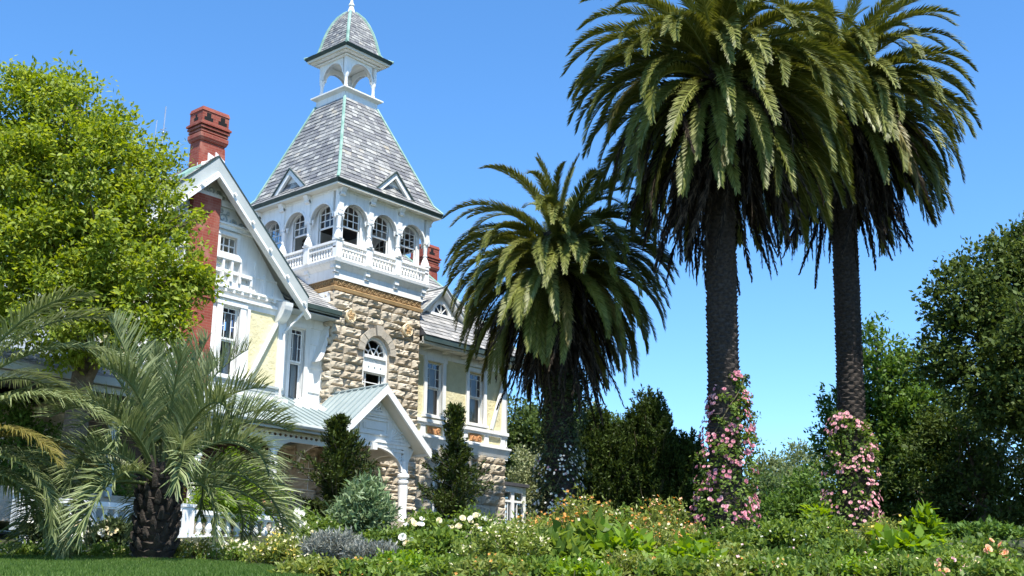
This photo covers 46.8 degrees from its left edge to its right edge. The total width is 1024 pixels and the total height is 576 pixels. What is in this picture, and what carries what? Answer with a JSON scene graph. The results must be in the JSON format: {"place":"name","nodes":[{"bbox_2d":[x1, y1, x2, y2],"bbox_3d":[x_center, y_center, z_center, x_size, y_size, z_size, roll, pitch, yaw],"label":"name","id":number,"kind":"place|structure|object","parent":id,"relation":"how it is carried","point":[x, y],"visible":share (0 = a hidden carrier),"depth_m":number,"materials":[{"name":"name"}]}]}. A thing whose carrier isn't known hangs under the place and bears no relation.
{"place":"outdoors","nodes":[
{"label":"outdoors","id":0,"kind":"place"},
{"bbox_2d":[0,552,318,575],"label":"grass","id":1,"kind":"structure","parent":0,"point":[105,564],"depth_m":14.28,"materials":[{"name":"green plant"}]},
{"bbox_2d":[0,528,1023,574],"bbox_3d":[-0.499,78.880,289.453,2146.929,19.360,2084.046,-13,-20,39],"label":"ground","id":2,"kind":"structure","parent":0,"point":[1021,541],"depth_m":26.42,"materials":[{"name":"green plant"}]},
{"bbox_2d":[0,539,78,555],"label":"daisy clump","id":3,"kind":"object","parent":2,"relation":"on","point":[30,548],"visible":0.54,"depth_m":20.20,"materials":[{"name":"green plant"}]},
{"bbox_2d":[14,505,92,545],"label":"rose bush","id":4,"kind":"object","parent":2,"relation":"on","point":[35,537],"visible":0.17,"depth_m":23.21,"materials":[{"name":"green plant"}]},
{"bbox_2d":[0,392,136,495],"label":"shade shrub","id":5,"kind":"object","parent":2,"relation":"on","point":[20,415],"visible":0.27,"depth_m":28.27,"materials":[{"name":"green plant"}]},
{"bbox_2d":[0,284,143,558],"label":"feather palm","id":6,"kind":"object","parent":2,"relation":"on","point":[15,480],"visible":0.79,"depth_m":18.79,"materials":[{"name":"green plant"}]},
{"bbox_2d":[65,538,131,556],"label":"daisy clump","id":7,"kind":"object","parent":2,"relation":"on","point":[106,547],"visible":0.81,"depth_m":20.22,"materials":[{"name":"green plant"}]},
{"bbox_2d":[83,511,132,546],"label":"rose bush","id":8,"kind":"object","parent":2,"relation":"on","point":[106,532],"visible":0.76,"depth_m":23.28,"materials":[{"name":"green plant"}]},
{"bbox_2d":[0,49,231,513],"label":"camphor tree","id":9,"kind":"object","parent":2,"relation":"on","point":[44,218],"visible":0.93,"depth_m":26.27,"materials":[{"name":"green plant"}]},
{"bbox_2d":[10,491,278,542],"bbox_3d":[-7.886,5.433,26.787,0.380,1.130,7.130,-13,-20,39],"label":"balustrade","id":10,"kind":"object","parent":2,"relation":"on","point":[187,519],"visible":0.2,"depth_m":27.16,"materials":[{"name":"white paint"}]},
{"bbox_2d":[0,308,310,559],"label":"jelly palm","id":11,"kind":"object","parent":2,"relation":"on","point":[175,412],"visible":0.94,"depth_m":19.44,"materials":[{"name":"green plant"}]},
{"bbox_2d":[172,532,227,558],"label":"daisy clump","id":12,"kind":"object","parent":2,"relation":"on","point":[184,549],"visible":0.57,"depth_m":20.04,"materials":[{"name":"green plant"}]},
{"bbox_2d":[183,486,224,532],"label":"lime shrub","id":13,"kind":"object","parent":2,"relation":"on","point":[205,509],"visible":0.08,"depth_m":29.47,"materials":[{"name":"green plant"}]},
{"bbox_2d":[195,536,266,562],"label":"daisy clump","id":14,"kind":"object","parent":2,"relation":"on","point":[234,550],"visible":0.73,"depth_m":18.57,"materials":[{"name":"green plant"}]},
{"bbox_2d":[182,445,294,531],"bbox_3d":[-6.936,4.903,29.303,3.024,2.433,3.192,-6,-17,22],"label":"lime shrub","id":15,"kind":"object","parent":2,"relation":"on","point":[230,507],"visible":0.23,"depth_m":28.25,"materials":[{"name":"green plant"}]},
{"bbox_2d":[0,0,529,533],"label":"mansion","id":16,"kind":"structure","parent":2,"relation":"on","point":[336,302],"depth_m":38.23,"materials":[{"name":"white paint"}]},
{"bbox_2d":[141,293,174,362],"bbox_3d":[-9.621,1.017,31.981,0.524,2.260,1.100,-13,-20,39],"label":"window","id":17,"kind":"structure","parent":16,"relation":"in","point":[151,293],"depth_m":31.93,"materials":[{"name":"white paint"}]},
{"bbox_2d":[154,106,167,160],"bbox_3d":[-10.861,-4.280,36.502,0.381,2.850,0.233,1,-16,-4],"label":"roof antenna","id":18,"kind":"object","parent":16,"relation":"on","point":[163,126],"visible":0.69,"depth_m":36.64,"materials":[{"name":"metal"}]},
{"bbox_2d":[211,298,247,379],"bbox_3d":[-8.136,1.493,33.644,0.524,2.260,1.100,-13,-20,39],"label":"window","id":19,"kind":"structure","parent":16,"relation":"in","point":[233,315],"depth_m":33.73,"materials":[{"name":"white paint"}]},
{"bbox_2d":[217,230,241,258],"bbox_3d":[-8.187,-1.240,34.103,0.240,0.710,0.860,-13,-20,39],"label":"attic window","id":20,"kind":"structure","parent":16,"relation":"in","point":[238,238],"depth_m":34.17,"materials":[{"name":"white paint"}]},
{"bbox_2d":[268,222,280,244],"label":"lantern window","id":21,"kind":"structure","parent":16,"relation":"in","point":[274,224],"depth_m":40.27,"materials":[{"name":"white paint"}]},
{"bbox_2d":[284,321,310,398],"bbox_3d":[-6.700,2.312,36.268,0.524,2.480,0.900,-13,-20,39],"label":"window","id":22,"kind":"structure","parent":16,"relation":"in","point":[296,343],"depth_m":36.37,"materials":[{"name":"white paint"}]},
{"bbox_2d":[291,213,306,251],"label":"lantern window","id":23,"kind":"structure","parent":16,"relation":"in","point":[298,216],"depth_m":39.41,"materials":[{"name":"white paint"}]},
{"bbox_2d":[316,205,334,244],"bbox_3d":[-6.013,-2.033,38.407,0.860,1.412,0.140,-13,-20,39],"label":"lantern window","id":24,"kind":"structure","parent":16,"relation":"in","point":[323,208],"depth_m":38.56,"materials":[{"name":"white paint"}]},
{"bbox_2d":[341,206,361,246],"bbox_3d":[-5.245,-2.011,38.469,0.140,1.412,0.860,-13,-20,39],"label":"lantern window","id":25,"kind":"structure","parent":16,"relation":"in","point":[358,212],"depth_m":38.65,"materials":[{"name":"white paint"}]},
{"bbox_2d":[362,337,386,386],"bbox_3d":[-4.486,3.015,38.092,0.220,2.940,1.120,-13,-20,39],"label":"arched window","id":26,"kind":"structure","parent":16,"relation":"in","point":[374,372],"depth_m":38.29,"materials":[{"name":"white paint"}]},
{"bbox_2d":[374,238,385,253],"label":"lantern window","id":27,"kind":"structure","parent":16,"relation":"in","point":[380,245],"depth_m":42.02,"materials":[{"name":"glass"}]},
{"bbox_2d":[371,216,389,255],"bbox_3d":[-4.412,-1.743,39.403,0.140,1.412,0.860,-13,-20,39],"label":"lantern window","id":28,"kind":"structure","parent":16,"relation":"in","point":[384,219],"depth_m":39.60,"materials":[{"name":"white paint"}]},
{"bbox_2d":[400,231,413,255],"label":"lantern window","id":29,"kind":"structure","parent":16,"relation":"in","point":[404,251],"depth_m":41.12,"materials":[{"name":"white paint"}]},
{"bbox_2d":[399,226,417,263],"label":"lantern window","id":30,"kind":"structure","parent":16,"relation":"in","point":[411,228],"depth_m":40.55,"materials":[{"name":"white paint"}]},
{"bbox_2d":[421,355,447,420],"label":"window","id":31,"kind":"structure","parent":16,"relation":"in","point":[434,375],"depth_m":40.83,"materials":[{"name":"white paint"}]},
{"bbox_2d":[432,458,448,511],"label":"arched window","id":32,"kind":"structure","parent":16,"relation":"in","point":[434,483],"depth_m":40.14,"materials":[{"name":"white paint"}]},
{"bbox_2d":[464,367,488,428],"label":"window","id":33,"kind":"structure","parent":16,"relation":"in","point":[476,389],"depth_m":42.37,"materials":[{"name":"white paint"}]},
{"bbox_2d":[243,526,307,566],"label":"daisy clump","id":34,"kind":"object","parent":2,"relation":"on","point":[272,552],"visible":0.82,"depth_m":16.25,"materials":[{"name":"green plant"}]},
{"bbox_2d":[270,500,331,541],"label":"rose bush","id":35,"kind":"object","parent":2,"relation":"on","point":[308,515],"visible":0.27,"depth_m":24.79,"materials":[{"name":"green plant"}]},
{"bbox_2d":[267,549,343,575],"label":"edging plant","id":36,"kind":"object","parent":2,"relation":"on","point":[301,564],"visible":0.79,"depth_m":12.71,"materials":[{"name":"green plant"}]},
{"bbox_2d":[293,513,345,546],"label":"rose bush","id":37,"kind":"object","parent":2,"relation":"on","point":[324,524],"visible":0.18,"depth_m":22.96,"materials":[{"name":"green plant"}]},
{"bbox_2d":[296,526,365,559],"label":"lavender","id":38,"kind":"object","parent":2,"relation":"on","point":[324,542],"visible":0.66,"depth_m":14.72,"materials":[{"name":"grey plant"}]},
{"bbox_2d":[285,412,384,519],"bbox_3d":[-4.646,4.816,31.263,2.578,3.128,2.756,-1,-16,6],"label":"upright evergreen","id":39,"kind":"object","parent":2,"relation":"on","point":[342,444],"visible":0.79,"depth_m":31.12,"materials":[{"name":"green plant"}]},
{"bbox_2d":[318,467,402,536],"bbox_3d":[-3.406,5.081,27.186,1.781,1.940,1.804,-13,-20,39],"label":"butterfly bush","id":40,"kind":"object","parent":2,"relation":"on","point":[364,504],"visible":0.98,"depth_m":26.80,"materials":[{"name":"green plant"}]},
{"bbox_2d":[328,547,411,575],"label":"edging plant","id":41,"kind":"object","parent":2,"relation":"on","point":[367,564],"visible":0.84,"depth_m":12.39,"materials":[{"name":"green plant"}]},
{"bbox_2d":[340,538,403,562],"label":"lavender","id":42,"kind":"object","parent":2,"relation":"on","point":[359,548],"visible":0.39,"depth_m":14.33,"materials":[{"name":"grey plant"}]},
{"bbox_2d":[355,520,419,549],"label":"rose bush","id":43,"kind":"object","parent":2,"relation":"on","point":[400,535],"visible":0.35,"depth_m":21.75,"materials":[{"name":"green plant"}]},
{"bbox_2d":[368,548,436,575],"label":"edging plant","id":44,"kind":"object","parent":2,"relation":"on","point":[410,559],"visible":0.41,"depth_m":14.01,"materials":[{"name":"green plant"}]},
{"bbox_2d":[399,498,452,532],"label":"rose bush","id":45,"kind":"object","parent":2,"relation":"on","point":[420,519],"visible":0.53,"depth_m":26.17,"materials":[{"name":"green plant"}]},
{"bbox_2d":[403,521,476,559],"bbox_3d":[-1.101,4.053,18.137,1.303,0.925,1.184,-13,-20,39],"label":"green mound","id":46,"kind":"object","parent":2,"relation":"on","point":[437,540],"visible":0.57,"depth_m":17.88,"materials":[{"name":"green plant"}]},
{"bbox_2d":[408,548,479,575],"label":"edging plant","id":47,"kind":"object","parent":2,"relation":"on","point":[437,565],"visible":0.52,"depth_m":13.49,"materials":[{"name":"green plant"}]},
{"bbox_2d":[416,402,495,522],"bbox_3d":[-1.505,4.916,33.262,2.380,3.632,2.570,2,-16,-4],"label":"upright evergreen","id":48,"kind":"object","parent":2,"relation":"on","point":[456,478],"visible":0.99,"depth_m":33.25,"materials":[{"name":"green plant"}]},
{"bbox_2d":[444,500,501,539],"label":"rose bush","id":49,"kind":"object","parent":2,"relation":"on","point":[472,517],"visible":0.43,"depth_m":26.27,"materials":[{"name":"green plant"}]},
{"bbox_2d":[448,551,529,575],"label":"edging plant","id":50,"kind":"object","parent":2,"relation":"on","point":[488,564],"visible":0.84,"depth_m":12.97,"materials":[{"name":"green plant"}]},
{"bbox_2d":[482,517,513,536],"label":"rose bush","id":51,"kind":"object","parent":2,"relation":"on","point":[502,521],"visible":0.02,"depth_m":24.61,"materials":[{"name":"green plant"}]},
{"bbox_2d":[450,511,559,561],"bbox_3d":[-0.032,3.606,16.776,1.628,0.897,1.380,-13,-20,39],"label":"golden shrub","id":52,"kind":"object","parent":2,"relation":"on","point":[506,540],"visible":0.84,"depth_m":16.39,"materials":[{"name":"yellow plant"}]},
{"bbox_2d":[0,524,1023,575],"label":"ground cover","id":53,"kind":"object","parent":2,"relation":"on","point":[728,573],"visible":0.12,"depth_m":12.04,"materials":[{"name":"green plant"}]},
{"bbox_2d":[505,442,544,522],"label":"variegated shrub","id":54,"kind":"object","parent":2,"relation":"on","point":[523,474],"visible":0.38,"depth_m":44.45,"materials":[{"name":"green plant"}]},
{"bbox_2d":[503,554,559,575],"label":"edging plant","id":55,"kind":"object","parent":2,"relation":"on","point":[539,562],"visible":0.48,"depth_m":13.04,"materials":[{"name":"green plant"}]},
{"bbox_2d":[509,509,573,539],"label":"peruvian lily","id":56,"kind":"object","parent":2,"relation":"on","point":[549,522],"visible":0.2,"depth_m":23.53,"materials":[{"name":"green plant"}]},
{"bbox_2d":[440,152,679,516],"bbox_3d":[1.454,1.492,36.607,7.524,11.636,7.212,-13,-20,39],"label":"date palm","id":57,"kind":"object","parent":2,"relation":"on","point":[556,308],"visible":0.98,"depth_m":35.71,"materials":[{"name":"green plant"}]},
{"bbox_2d":[526,368,598,518],"bbox_3d":[1.606,4.924,35.614,2.200,5.294,2.329,4,-16,-13],"label":"climbing vine","id":58,"kind":"object","parent":57,"relation":"attached to","point":[541,489],"visible":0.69,"depth_m":35.24,"materials":[{"name":"green plant"}]},
{"bbox_2d":[504,392,624,527],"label":"bay tree","id":59,"kind":"object","parent":2,"relation":"on","point":[523,427],"visible":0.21,"depth_m":49.61,"materials":[{"name":"green plant"}]},
{"bbox_2d":[537,520,600,563],"bbox_3d":[0.685,3.802,16.709,1.163,1.049,1.148,-13,-20,39],"label":"acanthus","id":60,"kind":"object","parent":2,"relation":"on","point":[567,544],"visible":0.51,"depth_m":16.50,"materials":[{"name":"green plant"}]},
{"bbox_2d":[535,484,624,525],"bbox_3d":[1.367,4.752,24.687,1.988,1.367,1.604,-1,-16,6],"label":"peruvian lily","id":61,"kind":"object","parent":2,"relation":"on","point":[571,509],"visible":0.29,"depth_m":24.43,"materials":[{"name":"green plant"}]},
{"bbox_2d":[545,551,622,575],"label":"edging plant","id":62,"kind":"object","parent":2,"relation":"on","point":[589,566],"visible":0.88,"depth_m":12.53,"materials":[{"name":"green plant"}]},
{"bbox_2d":[551,504,627,560],"bbox_3d":[1.369,4.365,20.178,1.560,1.349,1.273,-4,-16,16],"label":"acanthus","id":63,"kind":"object","parent":2,"relation":"on","point":[583,525],"visible":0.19,"depth_m":19.99,"materials":[{"name":"green plant"}]},
{"bbox_2d":[574,403,643,517],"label":"plume shrub","id":64,"kind":"object","parent":2,"relation":"on","point":[604,449],"visible":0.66,"depth_m":42.08,"materials":[{"name":"green plant"}]},
{"bbox_2d":[587,497,647,528],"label":"peruvian lily","id":65,"kind":"object","parent":2,"relation":"on","point":[620,516],"visible":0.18,"depth_m":24.65,"materials":[{"name":"green plant"}]},
{"bbox_2d":[585,516,659,559],"bbox_3d":[1.618,3.817,17.207,1.153,0.962,1.042,1,-16,-2],"label":"acanthus","id":66,"kind":"object","parent":2,"relation":"on","point":[630,538],"visible":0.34,"depth_m":16.99,"materials":[{"name":"green plant"}]},
{"bbox_2d":[593,545,655,575],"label":"edging plant","id":67,"kind":"object","parent":2,"relation":"on","point":[627,561],"visible":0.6,"depth_m":13.03,"materials":[{"name":"green plant"}]},
{"bbox_2d":[609,384,688,516],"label":"plume shrub","id":68,"kind":"object","parent":2,"relation":"on","point":[648,421],"visible":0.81,"depth_m":42.22,"materials":[{"name":"green plant"}]},
{"bbox_2d":[633,519,688,553],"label":"peruvian lily","id":69,"kind":"object","parent":2,"relation":"on","point":[662,537],"visible":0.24,"depth_m":18.49,"materials":[{"name":"green plant"}]},
{"bbox_2d":[629,495,705,542],"bbox_3d":[3.082,4.712,23.611,1.591,1.280,1.438,0,-16,2],"label":"peruvian lily","id":70,"kind":"object","parent":2,"relation":"on","point":[674,517],"visible":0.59,"depth_m":23.53,"materials":[{"name":"green plant"}]},
{"bbox_2d":[629,550,707,575],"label":"edging plant","id":71,"kind":"object","parent":2,"relation":"on","point":[661,565],"visible":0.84,"depth_m":12.52,"materials":[{"name":"green plant"}]},
{"bbox_2d":[651,427,708,525],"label":"plume shrub","id":72,"kind":"object","parent":2,"relation":"on","point":[689,469],"visible":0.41,"depth_m":42.01,"materials":[{"name":"green plant"}]},
{"bbox_2d":[648,528,728,561],"bbox_3d":[2.562,3.961,17.083,1.349,0.987,0.901,8,-17,-25],"label":"acanthus","id":73,"kind":"object","parent":2,"relation":"on","point":[697,548],"visible":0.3,"depth_m":16.98,"materials":[{"name":"green plant"}]},
{"bbox_2d":[681,553,751,575],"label":"edging plant","id":74,"kind":"object","parent":2,"relation":"on","point":[733,567],"visible":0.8,"depth_m":12.50,"materials":[{"name":"green plant"}]},
{"bbox_2d":[560,0,876,532],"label":"date palm","id":75,"kind":"object","parent":2,"relation":"on","point":[736,135],"visible":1,"depth_m":33.18,"materials":[{"name":"green plant"}]},
{"bbox_2d":[683,370,770,532],"bbox_3d":[5.690,4.610,31.918,2.493,4.842,2.288,-13,-20,39],"label":"climbing rose","id":76,"kind":"object","parent":75,"relation":"attached to","point":[747,434],"visible":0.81,"depth_m":31.48,"materials":[{"name":"pink plant"}]},
{"bbox_2d":[691,523,772,551],"bbox_3d":[4.306,4.993,23.478,1.879,0.701,1.508,-3,-16,13],"label":"green mound","id":77,"kind":"object","parent":2,"relation":"on","point":[739,536],"visible":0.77,"depth_m":23.23,"materials":[{"name":"green plant"}]},
{"bbox_2d":[711,538,765,565],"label":"rose bush","id":78,"kind":"object","parent":2,"relation":"on","point":[735,551],"visible":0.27,"depth_m":17.78,"materials":[{"name":"green plant"}]},
{"bbox_2d":[742,463,790,526],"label":"garden tree","id":79,"kind":"object","parent":2,"relation":"on","point":[766,484],"visible":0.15,"depth_m":57.13,"materials":[{"name":"green plant"}]},
{"bbox_2d":[742,447,802,496],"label":"garden tree","id":80,"kind":"object","parent":2,"relation":"on","point":[771,462],"visible":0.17,"depth_m":67.41,"materials":[{"name":"green plant"}]},
{"bbox_2d":[736,549,809,575],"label":"edging plant","id":81,"kind":"object","parent":2,"relation":"on","point":[768,564],"visible":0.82,"depth_m":12.48,"materials":[{"name":"green plant"}]},
{"bbox_2d":[754,512,821,549],"bbox_3d":[5.456,4.985,23.596,1.557,1.040,1.219,0,-16,1],"label":"green mound","id":82,"kind":"object","parent":2,"relation":"on","point":[778,533],"visible":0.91,"depth_m":23.31,"materials":[{"name":"green plant"}]},
{"bbox_2d":[758,457,821,513],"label":"garden tree","id":83,"kind":"object","parent":2,"relation":"on","point":[780,466],"visible":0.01,"depth_m":59.24,"materials":[{"name":"green plant"}]},
{"bbox_2d":[747,461,836,528],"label":"shade shrub","id":84,"kind":"object","parent":2,"relation":"on","point":[807,495],"visible":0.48,"depth_m":49.05,"materials":[{"name":"green plant"}]},
{"bbox_2d":[749,543,849,565],"bbox_3d":[4.198,4.160,18.033,1.577,0.540,1.307,7,-17,-23],"label":"green mound","id":85,"kind":"object","parent":2,"relation":"on","point":[802,551],"visible":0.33,"depth_m":17.81,"materials":[{"name":"green plant"}]},
{"bbox_2d":[778,437,833,485],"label":"garden tree","id":86,"kind":"object","parent":2,"relation":"on","point":[798,456],"visible":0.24,"depth_m":71.42,"materials":[{"name":"green plant"}]},
{"bbox_2d":[796,501,836,522],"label":"young plant","id":87,"kind":"object","parent":2,"relation":"on","point":[824,510],"visible":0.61,"depth_m":27.58,"materials":[{"name":"green plant"}]},
{"bbox_2d":[786,554,861,575],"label":"edging plant","id":88,"kind":"object","parent":2,"relation":"on","point":[815,564],"visible":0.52,"depth_m":12.94,"materials":[{"name":"green plant"}]},
{"bbox_2d":[799,510,857,543],"bbox_3d":[6.428,5.101,24.666,1.456,0.877,1.364,-13,-20,39],"label":"green mound","id":89,"kind":"object","parent":2,"relation":"on","point":[832,530],"visible":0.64,"depth_m":24.47,"materials":[{"name":"green plant"}]},
{"bbox_2d":[810,533,873,557],"bbox_3d":[5.260,4.263,18.466,1.399,0.861,1.215,-3,-16,13],"label":"green mound","id":90,"kind":"object","parent":2,"relation":"on","point":[860,548],"visible":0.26,"depth_m":18.31,"materials":[{"name":"green plant"}]},
{"bbox_2d":[832,548,880,575],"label":"edging plant","id":91,"kind":"object","parent":2,"relation":"on","point":[853,563],"visible":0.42,"depth_m":13.03,"materials":[{"name":"green plant"}]},
{"bbox_2d":[747,0,982,528],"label":"date palm","id":92,"kind":"object","parent":2,"relation":"on","point":[896,143],"visible":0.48,"depth_m":39.15,"materials":[{"name":"green plant"}]},
{"bbox_2d":[809,409,883,528],"bbox_3d":[10.748,5.994,37.849,2.372,4.358,2.420,-13,-20,39],"label":"climbing rose","id":93,"kind":"object","parent":92,"relation":"attached to","point":[837,418],"visible":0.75,"depth_m":37.41,"materials":[{"name":"pink plant"}]},
{"bbox_2d":[841,512,902,546],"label":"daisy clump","id":94,"kind":"object","parent":2,"relation":"on","point":[868,528],"visible":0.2,"depth_m":23.55,"materials":[{"name":"green plant"}]},
{"bbox_2d":[803,310,996,526],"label":"laurel tree","id":95,"kind":"object","parent":2,"relation":"on","point":[888,408],"visible":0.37,"depth_m":44.18,"materials":[{"name":"green plant"}]},
{"bbox_2d":[862,522,942,559],"bbox_3d":[5.511,3.789,16.584,1.100,1.010,1.037,-13,-20,39],"label":"acanthus","id":96,"kind":"object","parent":2,"relation":"on","point":[905,538],"visible":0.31,"depth_m":16.45,"materials":[{"name":"green plant"}]},
{"bbox_2d":[858,543,949,575],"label":"edging plant","id":97,"kind":"object","parent":2,"relation":"on","point":[894,563],"visible":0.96,"depth_m":12.56,"materials":[{"name":"green plant"}]},
{"bbox_2d":[897,498,952,547],"bbox_3d":[7.602,4.570,21.635,1.113,1.471,1.028,-13,-20,39],"label":"acanthus","id":98,"kind":"object","parent":2,"relation":"on","point":[925,520],"visible":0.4,"depth_m":21.52,"materials":[{"name":"green plant"}]},
{"bbox_2d":[869,385,1023,530],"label":"shade tree","id":99,"kind":"object","parent":2,"relation":"on","point":[990,486],"visible":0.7,"depth_m":41.27,"materials":[{"name":"green plant"}]},
{"bbox_2d":[919,534,980,575],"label":"rose bush","id":100,"kind":"object","parent":2,"relation":"on","point":[950,558],"visible":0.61,"depth_m":14.04,"materials":[{"name":"green plant"}]},
{"bbox_2d":[898,210,1023,460],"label":"oak tree","id":101,"kind":"object","parent":2,"relation":"on","point":[989,309],"visible":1,"depth_m":36.76,"materials":[{"name":"green plant"}]},
{"bbox_2d":[934,531,1021,563],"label":"rose bush","id":102,"kind":"object","parent":2,"relation":"on","point":[982,545],"visible":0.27,"depth_m":14.49,"materials":[{"name":"green plant"}]},
{"bbox_2d":[937,515,1023,539],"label":"green mound","id":103,"kind":"object","parent":2,"relation":"on","point":[1000,529],"visible":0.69,"depth_m":29.00,"materials":[{"name":"green plant"}]},
{"bbox_2d":[957,549,1023,575],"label":"edging plant","id":104,"kind":"object","parent":2,"relation":"on","point":[991,567],"visible":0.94,"depth_m":12.08,"materials":[{"name":"green plant"}]},
{"bbox_2d":[992,538,1023,559],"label":"rose bush","id":105,"kind":"object","parent":2,"relation":"on","point":[1015,546],"visible":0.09,"depth_m":16.89,"materials":[{"name":"green plant"}]},
{"bbox_2d":[1007,556,1023,564],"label":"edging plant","id":106,"kind":"object","parent":2,"relation":"on","point":[1019,560],"depth_m":12.55,"materials":[{"name":"green plant"}]},
{"bbox_2d":[0,0,1023,514],"label":"sky","id":107,"kind":"structure","parent":0,"point":[469,85],"materials":[{"name":"blue"}]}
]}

